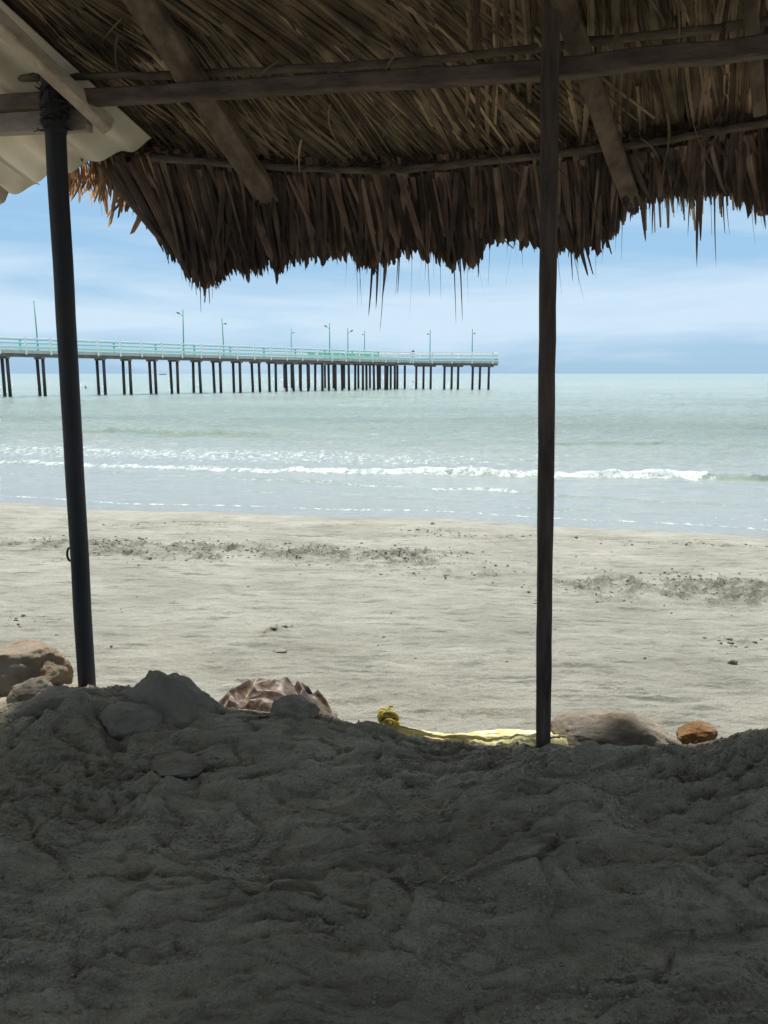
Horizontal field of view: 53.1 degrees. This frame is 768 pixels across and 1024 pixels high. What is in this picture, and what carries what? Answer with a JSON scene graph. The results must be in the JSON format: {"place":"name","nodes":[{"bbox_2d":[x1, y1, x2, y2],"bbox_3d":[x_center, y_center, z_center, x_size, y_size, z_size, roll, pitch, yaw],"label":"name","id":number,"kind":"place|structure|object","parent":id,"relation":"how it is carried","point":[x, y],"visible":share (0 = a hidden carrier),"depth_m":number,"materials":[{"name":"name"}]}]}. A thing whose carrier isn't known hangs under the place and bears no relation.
{"place":"outdoors","nodes":[
{"label":"outdoors","id":0,"kind":"place"},
{"bbox_2d":[0,503,767,1023],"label":"sand","id":1,"kind":"structure","parent":0,"point":[448,647],"depth_m":3.02,"materials":[{"name":"grey sand"}]},
{"bbox_2d":[6,676,52,703],"bbox_3d":[-1.733,0.906,3.805,0.220,0.180,0.187,0,10,0],"label":"boulder","id":2,"kind":"object","parent":1,"relation":"on","point":[28,689],"visible":0.51,"depth_m":3.75,"materials":[{"name":"stone"}]},
{"bbox_2d":[0,639,73,695],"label":"boulder","id":3,"kind":"object","parent":1,"relation":"on","point":[22,661],"visible":0.54,"depth_m":3.96,"materials":[{"name":"stone"}]},
{"bbox_2d":[0,685,74,719],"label":"boulder","id":4,"kind":"object","parent":1,"relation":"on","point":[52,698],"visible":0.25,"depth_m":3.51,"materials":[{"name":"stone"}]},
{"bbox_2d":[98,701,163,738],"bbox_3d":[-1.130,0.951,3.519,0.307,0.178,0.230,-7,12,-33],"label":"boulder","id":5,"kind":"object","parent":1,"relation":"on","point":[120,719],"visible":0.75,"depth_m":3.44,"materials":[{"name":"stone"}]},
{"bbox_2d":[123,670,224,726],"bbox_3d":[-1.020,0.975,3.665,0.524,0.482,0.393,4,11,22],"label":"boulder","id":6,"kind":"object","parent":1,"relation":"on","point":[177,698],"visible":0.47,"depth_m":3.58,"materials":[{"name":"stone"}]},
{"bbox_2d":[149,751,207,776],"bbox_3d":[-0.851,1.044,3.185,0.238,0.076,0.182,0,10,0],"label":"boulder","id":7,"kind":"object","parent":1,"relation":"on","point":[179,764],"visible":0.98,"depth_m":3.15,"materials":[{"name":"stone"}]},
{"bbox_2d":[219,677,338,717],"bbox_3d":[-0.579,1.012,4.023,0.664,0.292,0.420,0,10,0],"label":"boulder","id":8,"kind":"object","parent":1,"relation":"on","point":[260,694],"visible":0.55,"depth_m":3.97,"materials":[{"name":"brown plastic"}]},
{"bbox_2d":[269,694,319,720],"bbox_3d":[-0.419,0.955,3.619,0.222,0.173,0.181,2,11,14],"label":"boulder","id":9,"kind":"object","parent":1,"relation":"on","point":[297,707],"visible":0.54,"depth_m":3.58,"materials":[{"name":"stone"}]},
{"bbox_2d":[0,521,766,678],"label":"sand clods","id":10,"kind":"object","parent":1,"relation":"on","point":[733,662],"visible":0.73,"depth_m":8.55,"materials":[{"name":"grey sand"}]},
{"bbox_2d":[0,0,767,747],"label":"thatched shelter","id":11,"kind":"object","parent":1,"relation":"on","point":[364,134],"visible":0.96,"depth_m":3.41,"materials":[{"name":"brown plant"}]},
{"bbox_2d":[0,0,150,203],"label":"corrugated roof","id":12,"kind":"structure","parent":11,"relation":"attached to","point":[96,134],"depth_m":3.58,"materials":[{"name":"white metal"}]},
{"bbox_2d":[0,684,767,1023],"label":"sand crumbs","id":13,"kind":"object","parent":1,"relation":"on","point":[386,876],"visible":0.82,"depth_m":2.50,"materials":[{"name":"grey sand"}]},
{"bbox_2d":[377,705,568,746],"bbox_3d":[0.390,1.060,3.576,0.845,0.228,0.399,0,10,0],"label":"yellow net","id":14,"kind":"object","parent":1,"relation":"on","point":[388,716],"visible":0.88,"depth_m":3.63,"materials":[{"name":"yellow fabric"}]},
{"bbox_2d":[551,711,682,746],"bbox_3d":[1.065,1.058,3.484,0.628,0.324,0.402,0,10,0],"label":"boulder","id":15,"kind":"object","parent":1,"relation":"on","point":[619,728],"visible":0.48,"depth_m":3.40,"materials":[{"name":"beige stone"}]},
{"bbox_2d":[676,721,717,744],"bbox_3d":[1.419,1.040,3.495,0.177,0.161,0.155,4,11,23],"label":"boulder","id":16,"kind":"object","parent":1,"relation":"on","point":[693,732],"visible":0.59,"depth_m":3.46,"materials":[{"name":"orange stone"}]},
{"bbox_2d":[0,374,767,536],"bbox_3d":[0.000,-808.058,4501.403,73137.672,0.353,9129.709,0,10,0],"label":"sea","id":17,"kind":"structure","parent":0,"point":[673,452],"depth_m":23.98,"materials":[{"name":"liquid"}]},
{"bbox_2d":[0,337,498,396],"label":"pier","id":18,"kind":"structure","parent":17,"relation":"in","point":[363,358],"depth_m":97.15,"materials":[{"name":"concrete"}]},
{"bbox_2d":[33,301,38,349],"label":"pier lamp","id":19,"kind":"object","parent":18,"relation":"on","point":[36,325],"visible":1,"depth_m":78.20,"materials":[{"name":"teal metal"}]},
{"bbox_2d":[177,310,184,353],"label":"pier lamp","id":20,"kind":"object","parent":18,"relation":"on","point":[183,328],"visible":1,"depth_m":89.03,"materials":[{"name":"teal metal"}]},
{"bbox_2d":[221,318,226,354],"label":"pier lamp","id":21,"kind":"object","parent":18,"relation":"on","point":[225,323],"visible":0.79,"depth_m":94.92,"materials":[{"name":"teal metal"}]},
{"bbox_2d":[324,323,329,357],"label":"pier lamp","id":22,"kind":"object","parent":18,"relation":"on","point":[329,337],"visible":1,"depth_m":103.52,"materials":[{"name":"teal metal"}]},
{"bbox_2d":[347,328,352,358],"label":"pier lamp","id":23,"kind":"object","parent":18,"relation":"on","point":[347,341],"visible":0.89,"depth_m":108.31,"materials":[{"name":"teal metal"}]},
{"bbox_2d":[0,161,767,373],"label":"sky","id":24,"kind":"structure","parent":0,"point":[649,308],"materials":[{"name":"blue"}]}
]}

